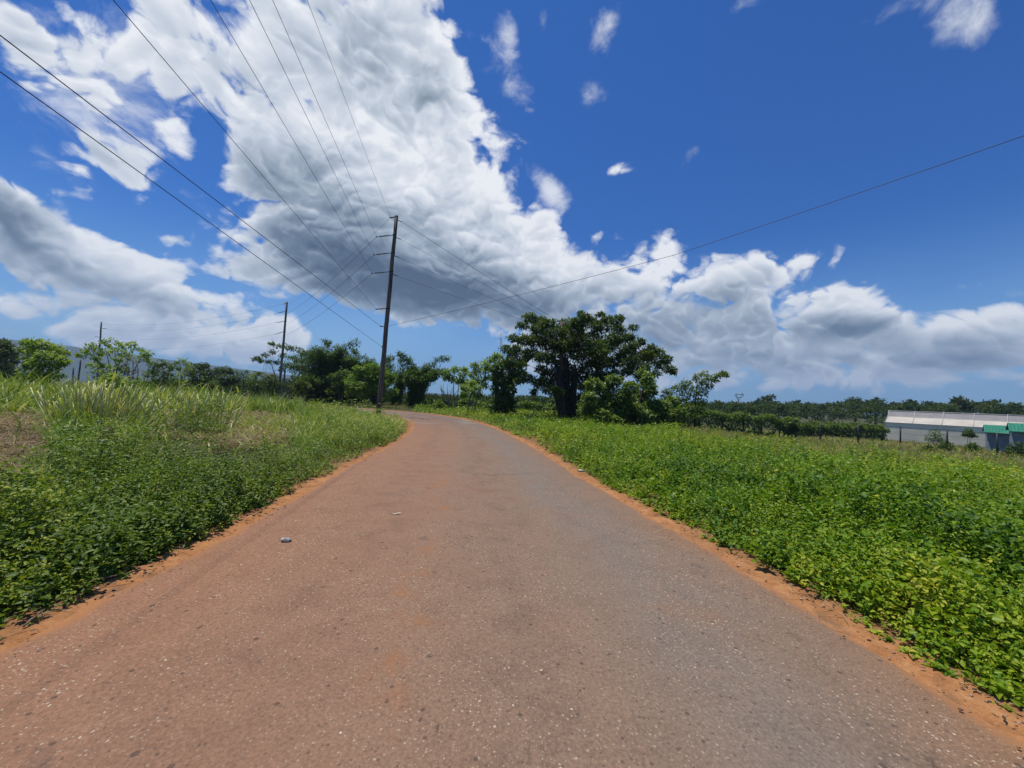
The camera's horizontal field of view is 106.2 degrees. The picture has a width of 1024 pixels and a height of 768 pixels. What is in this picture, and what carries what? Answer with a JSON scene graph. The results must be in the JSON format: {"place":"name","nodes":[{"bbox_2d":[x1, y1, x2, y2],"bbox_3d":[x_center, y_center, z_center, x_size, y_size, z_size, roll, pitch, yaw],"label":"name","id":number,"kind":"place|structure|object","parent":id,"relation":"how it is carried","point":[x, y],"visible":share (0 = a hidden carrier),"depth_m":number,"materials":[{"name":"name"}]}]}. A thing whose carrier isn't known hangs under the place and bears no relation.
{"place":"outdoors","nodes":[
{"label":"outdoors","id":0,"kind":"place"},
{"bbox_2d":[0,404,302,479],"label":"dry grass","id":1,"kind":"structure","parent":0,"point":[27,436],"depth_m":9.27,"materials":[{"name":"plant"}]},
{"bbox_2d":[0,415,414,651],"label":"dirt shoulder","id":2,"kind":"object","parent":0,"point":[15,637],"visible":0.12,"depth_m":3.18},
{"bbox_2d":[22,608,45,626],"bbox_3d":[-2.911,1.424,2.343,0.017,0.047,0.123,3,-2,-8],"label":"stick","id":3,"kind":"object","parent":2,"relation":"on","point":[26,623],"visible":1,"depth_m":2.33,"materials":[{"name":"grey wood"}]},
{"bbox_2d":[56,575,115,591],"bbox_3d":[-3.056,1.434,2.765,0.303,0.046,0.017,4,-3,-40],"label":"stick","id":4,"kind":"object","parent":2,"relation":"on","point":[94,580],"visible":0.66,"depth_m":2.80,"materials":[{"name":"brown wood"}]},
{"bbox_2d":[281,537,291,541],"bbox_3d":[-2.208,1.523,3.758,0.105,0.046,0.063,3,-2,0],"label":"stone","id":5,"kind":"object","parent":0,"point":[286,539],"visible":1,"depth_m":3.74,"materials":[{"name":"white stone"}]},
{"bbox_2d":[0,338,879,415],"bbox_3d":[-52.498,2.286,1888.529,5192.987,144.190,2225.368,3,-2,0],"label":"hills","id":6,"kind":"structure","parent":0,"point":[83,377],"depth_m":1376.42,"materials":[{"name":"green plant"}]},
{"bbox_2d":[440,384,456,407],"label":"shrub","id":7,"kind":"object","parent":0,"point":[447,397],"visible":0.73,"depth_m":37.83,"materials":[{"name":"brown plant"}]},
{"bbox_2d":[0,408,1023,767],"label":"road","id":8,"kind":"structure","parent":0,"point":[486,596],"depth_m":2.21,"materials":[{"name":"asphalt"}]},
{"bbox_2d":[0,438,1023,756],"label":"gravel","id":9,"kind":"structure","parent":8,"relation":"on","point":[662,520],"depth_m":2.61,"materials":[{"name":"brown soil"}]},
{"bbox_2d":[0,378,1023,658],"bbox_3d":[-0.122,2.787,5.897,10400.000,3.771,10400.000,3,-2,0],"label":"ground","id":10,"kind":"structure","parent":0,"point":[848,420],"depth_m":9.03,"materials":[{"name":"soil"}]},
{"bbox_2d":[0,337,25,380],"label":"dark tree","id":11,"kind":"object","parent":10,"relation":"on","point":[7,351],"visible":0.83,"depth_m":47.46,"materials":[{"name":"green plant"}]},
{"bbox_2d":[13,336,73,386],"bbox_3d":[-26.593,-0.873,21.873,4.181,3.700,2.090,1,-3,30],"label":"leafy shrub","id":12,"kind":"object","parent":10,"relation":"on","point":[32,347],"visible":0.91,"depth_m":21.54,"materials":[{"name":"green plant"}]},
{"bbox_2d":[77,360,81,383],"bbox_3d":[-45.049,-0.773,39.991,0.252,3.533,0.155,3,-2,0],"label":"wooden post","id":13,"kind":"object","parent":10,"relation":"on","point":[79,370],"visible":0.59,"depth_m":39.98,"materials":[{"name":"grey wood"}]},
{"bbox_2d":[95,322,106,385],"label":"utility pole","id":14,"kind":"object","parent":10,"relation":"on","point":[101,328],"visible":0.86,"depth_m":77.21,"materials":[{"name":"brown wood"}]},
{"bbox_2d":[30,370,191,427],"bbox_3d":[-10.572,0.434,10.120,4.944,1.750,1.492,3,-2,0],"label":"cane clump","id":15,"kind":"object","parent":10,"relation":"on","point":[105,402],"visible":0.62,"depth_m":10.02,"materials":[{"name":"green plant"}]},
{"bbox_2d":[97,426,128,456],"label":"bush","id":16,"kind":"object","parent":10,"relation":"on","point":[98,441],"visible":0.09,"depth_m":6.82,"materials":[{"name":"green plant"}]},
{"bbox_2d":[74,337,155,390],"bbox_3d":[-24.962,-0.889,23.988,5.883,4.292,2.580,3,-2,0],"label":"leafy shrub","id":17,"kind":"object","parent":10,"relation":"on","point":[145,355],"visible":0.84,"depth_m":23.96,"materials":[{"name":"green plant"}]},
{"bbox_2d":[91,372,140,394],"bbox_3d":[-17.900,0.332,17.364,3.248,1.802,1.346,1,-3,35],"label":"leafy shrub","id":18,"kind":"object","parent":10,"relation":"on","point":[110,380],"visible":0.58,"depth_m":16.83,"materials":[{"name":"green plant"}]},
{"bbox_2d":[117,360,145,382],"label":"dry bush","id":19,"kind":"object","parent":10,"relation":"on","point":[124,365],"visible":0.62,"depth_m":24.69,"materials":[{"name":"green plant"}]},
{"bbox_2d":[138,359,180,392],"bbox_3d":[-32.909,-0.392,36.097,4.680,3.903,2.714,3,-2,0],"label":"broadleaf tree","id":20,"kind":"object","parent":10,"relation":"on","point":[154,372],"visible":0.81,"depth_m":35.92,"materials":[{"name":"green plant"}]},
{"bbox_2d":[171,357,196,391],"bbox_3d":[-31.444,-0.470,37.094,2.443,4.382,2.129,3,-2,0],"label":"slim tree","id":21,"kind":"object","parent":10,"relation":"on","point":[179,368],"visible":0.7,"depth_m":36.89,"materials":[{"name":"green plant"}]},
{"bbox_2d":[139,373,246,434],"bbox_3d":[-8.771,0.589,10.547,1.844,1.751,2.166,1,-3,38],"label":"cane clump","id":22,"kind":"object","parent":10,"relation":"on","point":[190,398],"visible":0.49,"depth_m":10.52,"materials":[{"name":"green plant"}]},
{"bbox_2d":[182,362,216,392],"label":"round tree","id":23,"kind":"object","parent":10,"relation":"on","point":[200,368],"visible":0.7,"depth_m":58.89,"materials":[{"name":"green plant"}]},
{"bbox_2d":[0,375,408,637],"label":"roadside weeds","id":24,"kind":"object","parent":10,"relation":"on","point":[100,539],"visible":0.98,"depth_m":4.00,"materials":[{"name":"green plant"}]},
{"bbox_2d":[0,368,411,567],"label":"tall grass","id":25,"kind":"structure","parent":10,"relation":"on","point":[13,394],"depth_m":13.26,"materials":[{"name":"green plant"}]},
{"bbox_2d":[205,380,225,393],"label":"bush","id":26,"kind":"object","parent":10,"relation":"on","point":[212,385],"visible":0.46,"depth_m":51.85,"materials":[{"name":"green plant"}]},
{"bbox_2d":[207,365,240,392],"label":"round tree","id":27,"kind":"object","parent":10,"relation":"on","point":[230,380],"visible":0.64,"depth_m":61.28,"materials":[{"name":"green plant"}]},
{"bbox_2d":[236,369,250,391],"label":"thin tree","id":28,"kind":"object","parent":10,"relation":"on","point":[245,374],"visible":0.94,"depth_m":62.02,"materials":[{"name":"green plant"}]},
{"bbox_2d":[242,371,265,381],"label":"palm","id":29,"kind":"object","parent":10,"relation":"on","point":[255,375],"visible":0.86,"depth_m":71.73,"materials":[{"name":"green plant"}]},
{"bbox_2d":[245,379,267,396],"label":"bush","id":30,"kind":"object","parent":10,"relation":"on","point":[257,387],"visible":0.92,"depth_m":51.98,"materials":[{"name":"green plant"}]},
{"bbox_2d":[260,374,278,395],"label":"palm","id":31,"kind":"object","parent":10,"relation":"on","point":[267,377],"visible":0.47,"depth_m":73.59,"materials":[{"name":"green plant"}]},
{"bbox_2d":[257,374,286,398],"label":"bush","id":32,"kind":"object","parent":10,"relation":"on","point":[269,382],"visible":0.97,"depth_m":51.62,"materials":[{"name":"green plant"}]},
{"bbox_2d":[249,341,310,398],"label":"layered tree","id":33,"kind":"object","parent":10,"relation":"on","point":[260,360],"visible":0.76,"depth_m":57.98,"materials":[{"name":"green plant"}]},
{"bbox_2d":[276,302,287,398],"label":"utility pole","id":34,"kind":"object","parent":10,"relation":"on","point":[283,345],"visible":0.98,"depth_m":52.09,"materials":[{"name":"brown wood"}]},
{"bbox_2d":[289,379,314,401],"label":"bush","id":35,"kind":"object","parent":10,"relation":"on","point":[303,387],"visible":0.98,"depth_m":39.56,"materials":[{"name":"green plant"}]},
{"bbox_2d":[285,362,336,402],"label":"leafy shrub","id":36,"kind":"object","parent":10,"relation":"on","point":[315,381],"visible":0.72,"depth_m":43.59,"materials":[{"name":"green plant"}]},
{"bbox_2d":[281,337,360,402],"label":"tree","id":37,"kind":"object","parent":10,"relation":"on","point":[327,360],"visible":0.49,"depth_m":45.20,"materials":[{"name":"green plant"}]},
{"bbox_2d":[325,368,354,404],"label":"bush","id":38,"kind":"object","parent":10,"relation":"on","point":[341,389],"visible":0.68,"depth_m":41.59,"materials":[{"name":"green plant"}]},
{"bbox_2d":[335,353,368,402],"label":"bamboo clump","id":39,"kind":"object","parent":10,"relation":"on","point":[345,397],"visible":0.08,"depth_m":50.58,"materials":[{"name":"green plant"}]},
{"bbox_2d":[331,343,396,403],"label":"bamboo clump","id":40,"kind":"object","parent":10,"relation":"on","point":[354,363],"visible":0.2,"depth_m":47.12,"materials":[{"name":"green plant"}]},
{"bbox_2d":[341,361,399,405],"bbox_3d":[-14.302,0.081,38.986,5.681,4.793,3.572,3,-2,0],"label":"bush","id":41,"kind":"object","parent":10,"relation":"on","point":[365,371],"visible":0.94,"depth_m":38.78,"materials":[{"name":"green plant"}]},
{"bbox_2d":[369,354,398,403],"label":"bamboo clump","id":42,"kind":"object","parent":10,"relation":"on","point":[387,364],"visible":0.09,"depth_m":49.95,"materials":[{"name":"green plant"}]},
{"bbox_2d":[371,215,401,415],"bbox_3d":[-8.604,-4.459,25.713,1.798,13.952,0.445,3,-2,-14],"label":"utility pole","id":43,"kind":"object","parent":10,"relation":"on","point":[384,349],"visible":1,"depth_m":25.66,"materials":[{"name":"brown wood"}]},
{"bbox_2d":[0,35,379,325],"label":"power line","id":44,"kind":"object","parent":43,"relation":"attached to","point":[151,151],"visible":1,"depth_m":8.27,"materials":[{"name":"black metal"}]},
{"bbox_2d":[0,71,381,346],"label":"power line","id":45,"kind":"object","parent":43,"relation":"attached to","point":[152,181],"visible":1,"depth_m":8.04,"materials":[{"name":"black metal"}]},
{"bbox_2d":[113,0,372,304],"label":"power line","id":46,"kind":"object","parent":43,"relation":"attached to","point":[218,123],"visible":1,"depth_m":8.47,"materials":[{"name":"black metal"}]},
{"bbox_2d":[210,0,370,270],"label":"power line","id":47,"kind":"object","parent":43,"relation":"attached to","point":[277,113],"visible":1,"depth_m":11.04,"materials":[{"name":"grey metal"}]},
{"bbox_2d":[250,1,369,244],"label":"power line","id":48,"kind":"object","parent":43,"relation":"attached to","point":[301,105],"visible":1,"depth_m":12.02,"materials":[{"name":"grey metal"}]},
{"bbox_2d":[273,1,376,236],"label":"power line","id":49,"kind":"object","parent":43,"relation":"attached to","point":[317,102],"visible":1,"depth_m":13.18,"materials":[{"name":"grey metal"}]},
{"bbox_2d":[307,0,388,212],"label":"power line","id":50,"kind":"object","parent":43,"relation":"attached to","point":[342,92],"visible":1,"depth_m":14.20,"materials":[{"name":"grey metal"}]},
{"bbox_2d":[401,277,532,323],"bbox_3d":[-1.972,-5.652,28.064,12.418,2.616,0.016,3,-2,-20],"label":"power line","id":51,"kind":"object","parent":43,"relation":"attached to","point":[463,299],"visible":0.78,"depth_m":27.41,"materials":[{"name":"black metal"}]},
{"bbox_2d":[403,259,538,318],"bbox_3d":[-1.924,-6.480,28.096,12.357,3.468,0.016,3,-2,-21],"label":"power line","id":52,"kind":"object","parent":43,"relation":"attached to","point":[462,285],"visible":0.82,"depth_m":27.43,"materials":[{"name":"grey metal"}]},
{"bbox_2d":[406,242,548,318],"bbox_3d":[-1.875,-7.231,28.125,12.305,4.474,0.016,3,-2,-21],"label":"power line","id":53,"kind":"object","parent":43,"relation":"attached to","point":[471,277],"visible":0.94,"depth_m":27.71,"materials":[{"name":"grey metal"}]},
{"bbox_2d":[404,223,558,321],"bbox_3d":[-1.829,-7.899,28.151,12.261,5.512,0.022,3,-2,-21],"label":"power line","id":54,"kind":"object","parent":43,"relation":"attached to","point":[480,272],"visible":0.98,"depth_m":27.98,"materials":[{"name":"grey metal"}]},
{"bbox_2d":[386,135,1023,326],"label":"power line","id":55,"kind":"object","parent":43,"relation":"attached to","point":[765,224],"visible":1,"depth_m":11.79,"materials":[{"name":"black metal"}]},
{"bbox_2d":[388,356,412,405],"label":"bamboo clump","id":56,"kind":"object","parent":10,"relation":"on","point":[398,385],"visible":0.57,"depth_m":46.65,"materials":[{"name":"green plant"}]},
{"bbox_2d":[395,351,450,407],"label":"bamboo clump","id":57,"kind":"object","parent":10,"relation":"on","point":[416,381],"visible":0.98,"depth_m":42.10,"materials":[{"name":"green plant"}]},
{"bbox_2d":[426,399,447,410],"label":"bush","id":58,"kind":"object","parent":10,"relation":"on","point":[441,404],"visible":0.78,"depth_m":36.64,"materials":[{"name":"green plant"}]},
{"bbox_2d":[441,365,468,411],"bbox_3d":[-5.474,0.426,36.921,2.801,4.727,1.899,2,-2,17],"label":"young tree","id":59,"kind":"object","parent":10,"relation":"on","point":[454,370],"visible":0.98,"depth_m":36.82,"materials":[{"name":"green plant"}]},
{"bbox_2d":[458,377,483,413],"bbox_3d":[-3.481,1.001,31.477,2.053,3.296,2.089,4,-3,-38],"label":"young tree","id":60,"kind":"object","parent":10,"relation":"on","point":[465,391],"visible":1,"depth_m":31.27,"materials":[{"name":"green plant"}]},
{"bbox_2d":[466,351,501,411],"bbox_3d":[-2.701,-0.124,35.070,3.471,6.007,2.608,3,-2,0],"label":"young tree","id":61,"kind":"object","parent":10,"relation":"on","point":[475,366],"visible":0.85,"depth_m":34.85,"materials":[{"name":"green plant"}]},
{"bbox_2d":[405,397,583,413],"bbox_3d":[-2.865,2.507,41.562,22.418,2.238,2.153,2,-2,23],"label":"vine hedge","id":62,"kind":"object","parent":10,"relation":"on","point":[522,405],"visible":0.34,"depth_m":39.67,"materials":[{"name":"green plant"}]},
{"bbox_2d":[486,355,530,414],"bbox_3d":[-0.342,0.272,30.593,3.568,5.629,2.712,3,-2,0],"label":"smothered trunk","id":63,"kind":"object","parent":10,"relation":"on","point":[503,391],"visible":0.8,"depth_m":30.09,"materials":[{"name":"green plant"}]},
{"bbox_2d":[0,417,1023,724],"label":"leaf litter","id":64,"kind":"object","parent":10,"relation":"on","point":[598,479],"visible":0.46,"depth_m":3.03,"materials":[{"name":"plant"}]},
{"bbox_2d":[560,322,562,375],"bbox_3d":[3.907,-0.840,30.069,0.657,8.078,0.319,3,-2,0],"label":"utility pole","id":65,"kind":"object","parent":10,"relation":"on","point":[561,359],"visible":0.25,"depth_m":29.99,"materials":[{"name":"brown wood"}]},
{"bbox_2d":[128,378,1023,424],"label":"woods","id":66,"kind":"object","parent":10,"relation":"on","point":[841,410],"visible":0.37,"depth_m":97.48,"materials":[{"name":"green plant"}]},
{"bbox_2d":[500,309,677,420],"bbox_3d":[6.170,-1.496,29.174,14.210,9.258,7.978,3,-2,0],"label":"spreading tree","id":67,"kind":"object","parent":10,"relation":"on","point":[598,350],"visible":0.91,"depth_m":28.65,"materials":[{"name":"green plant"}]},
{"bbox_2d":[554,366,577,417],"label":"trunk vines","id":68,"kind":"object","parent":67,"relation":"attached to","point":[571,406],"visible":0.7,"depth_m":28.75,"materials":[{"name":"green plant"}]},
{"bbox_2d":[576,367,687,427],"bbox_3d":[7.537,0.891,23.990,7.212,4.247,3.518,3,-2,0],"label":"vine tangle","id":69,"kind":"object","parent":10,"relation":"on","point":[629,405],"visible":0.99,"depth_m":23.59,"materials":[{"name":"green plant"}]},
{"bbox_2d":[339,400,1023,482],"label":"field grass","id":70,"kind":"structure","parent":10,"relation":"on","point":[904,444],"depth_m":28.11,"materials":[{"name":"green plant"}]},
{"bbox_2d":[658,370,731,426],"bbox_3d":[12.969,1.185,27.354,5.399,4.759,2.652,3,-2,0],"label":"slender tree","id":71,"kind":"object","parent":10,"relation":"on","point":[707,378],"visible":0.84,"depth_m":27.42,"materials":[{"name":"green plant"}]},
{"bbox_2d":[413,399,1023,713],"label":"vine ground cover","id":72,"kind":"object","parent":10,"relation":"on","point":[832,487],"visible":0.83,"depth_m":4.11,"materials":[{"name":"green plant"}]},
{"bbox_2d":[673,409,801,438],"bbox_3d":[21.989,4.082,37.765,17.395,3.117,2.241,3,-2,-17],"label":"vine hedge","id":73,"kind":"object","parent":10,"relation":"on","point":[776,423],"visible":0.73,"depth_m":37.63,"materials":[{"name":"green plant"}]},
{"bbox_2d":[734,393,743,403],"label":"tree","id":74,"kind":"object","parent":10,"relation":"on","point":[741,394],"visible":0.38,"depth_m":210.02,"materials":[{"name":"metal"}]},
{"bbox_2d":[756,394,778,413],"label":"tree","id":75,"kind":"object","parent":10,"relation":"on","point":[767,398],"visible":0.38,"depth_m":135.03,"materials":[{"name":"green plant"}]},
{"bbox_2d":[787,422,800,437],"bbox_3d":[29.236,4.908,39.733,1.518,2.108,1.556,3,-2,0],"label":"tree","id":76,"kind":"object","parent":10,"relation":"on","point":[794,428],"visible":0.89,"depth_m":39.49,"materials":[{"name":"green plant"}]},
{"bbox_2d":[790,399,802,404],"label":"tree","id":77,"kind":"object","parent":10,"relation":"on","point":[798,401],"visible":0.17,"depth_m":139.77,"materials":[{"name":"green plant"}]},
{"bbox_2d":[795,419,890,440],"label":"hedge","id":78,"kind":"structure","parent":10,"relation":"on","point":[829,427],"depth_m":51.54,"materials":[{"name":"green plant"}]},
{"bbox_2d":[844,396,861,422],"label":"tree","id":79,"kind":"object","parent":10,"relation":"on","point":[852,398],"visible":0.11,"depth_m":130.03,"materials":[{"name":"green plant"}]},
{"bbox_2d":[860,397,887,424],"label":"tree","id":80,"kind":"object","parent":10,"relation":"on","point":[876,398],"visible":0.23,"depth_m":118.30,"materials":[{"name":"green plant"}]},
{"bbox_2d":[759,422,1023,454],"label":"wire fence","id":81,"kind":"object","parent":10,"relation":"on","point":[997,444],"visible":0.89,"depth_m":38.86,"materials":[{"name":"metal"}]},
{"bbox_2d":[897,398,921,410],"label":"tree","id":82,"kind":"object","parent":10,"relation":"on","point":[911,401],"visible":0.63,"depth_m":109.51,"materials":[{"name":"green plant"}]},
{"bbox_2d":[921,444,936,451],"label":"bush","id":83,"kind":"object","parent":10,"relation":"on","point":[928,447],"visible":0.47,"depth_m":33.90,"materials":[{"name":"green plant"}]},
{"bbox_2d":[921,400,938,410],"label":"tree","id":84,"kind":"object","parent":10,"relation":"on","point":[928,404],"visible":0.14,"depth_m":110.38,"materials":[{"name":"green plant"}]},
{"bbox_2d":[924,429,948,444],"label":"bush","id":85,"kind":"object","parent":10,"relation":"on","point":[940,439],"visible":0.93,"depth_m":54.70,"materials":[{"name":"green plant"}]},
{"bbox_2d":[937,441,956,450],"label":"bush","id":86,"kind":"object","parent":10,"relation":"on","point":[948,444],"visible":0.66,"depth_m":35.52,"materials":[{"name":"green plant"}]},
{"bbox_2d":[885,410,1023,446],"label":"greenhouse","id":87,"kind":"object","parent":10,"relation":"on","point":[922,421],"visible":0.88,"depth_m":62.44,"materials":[{"name":"white plastic"}]},
{"bbox_2d":[945,394,975,412],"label":"tree","id":88,"kind":"object","parent":10,"relation":"on","point":[959,400],"visible":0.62,"depth_m":103.05,"materials":[{"name":"green plant"}]},
{"bbox_2d":[959,428,978,443],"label":"tree","id":89,"kind":"object","parent":10,"relation":"on","point":[970,433],"visible":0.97,"depth_m":49.61,"materials":[{"name":"green plant"}]},
{"bbox_2d":[963,443,982,451],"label":"bush","id":90,"kind":"object","parent":10,"relation":"on","point":[970,445],"visible":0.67,"depth_m":35.65,"materials":[{"name":"green plant"}]},
{"bbox_2d":[971,399,1011,413],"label":"tree","id":91,"kind":"object","parent":10,"relation":"on","point":[976,404],"visible":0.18,"depth_m":105.65,"materials":[{"name":"green plant"}]},
{"bbox_2d":[982,425,1008,451],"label":"hut","id":92,"kind":"object","parent":10,"relation":"on","point":[990,431],"visible":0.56,"depth_m":45.58,"materials":[{"name":"blue metal"}]},
{"bbox_2d":[1003,441,1023,456],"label":"bush","id":93,"kind":"object","parent":10,"relation":"on","point":[1013,448],"visible":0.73,"depth_m":32.81,"materials":[{"name":"green plant"}]},
{"bbox_2d":[1005,423,1023,448],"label":"hut","id":94,"kind":"object","parent":10,"relation":"on","point":[1016,430],"visible":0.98,"depth_m":40.90,"materials":[{"name":"green metal"}]},
{"bbox_2d":[1006,401,1023,413],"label":"tree","id":95,"kind":"object","parent":10,"relation":"on","point":[1013,404],"visible":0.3,"depth_m":106.00,"materials":[{"name":"green plant"}]},
{"bbox_2d":[0,0,1023,414],"label":"sky","id":96,"kind":"structure","parent":0,"point":[540,144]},
{"bbox_2d":[307,404,1023,742],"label":"dirt shoulder","id":97,"kind":"object","parent":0,"point":[976,704],"visible":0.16,"depth_m":2.81}
]}

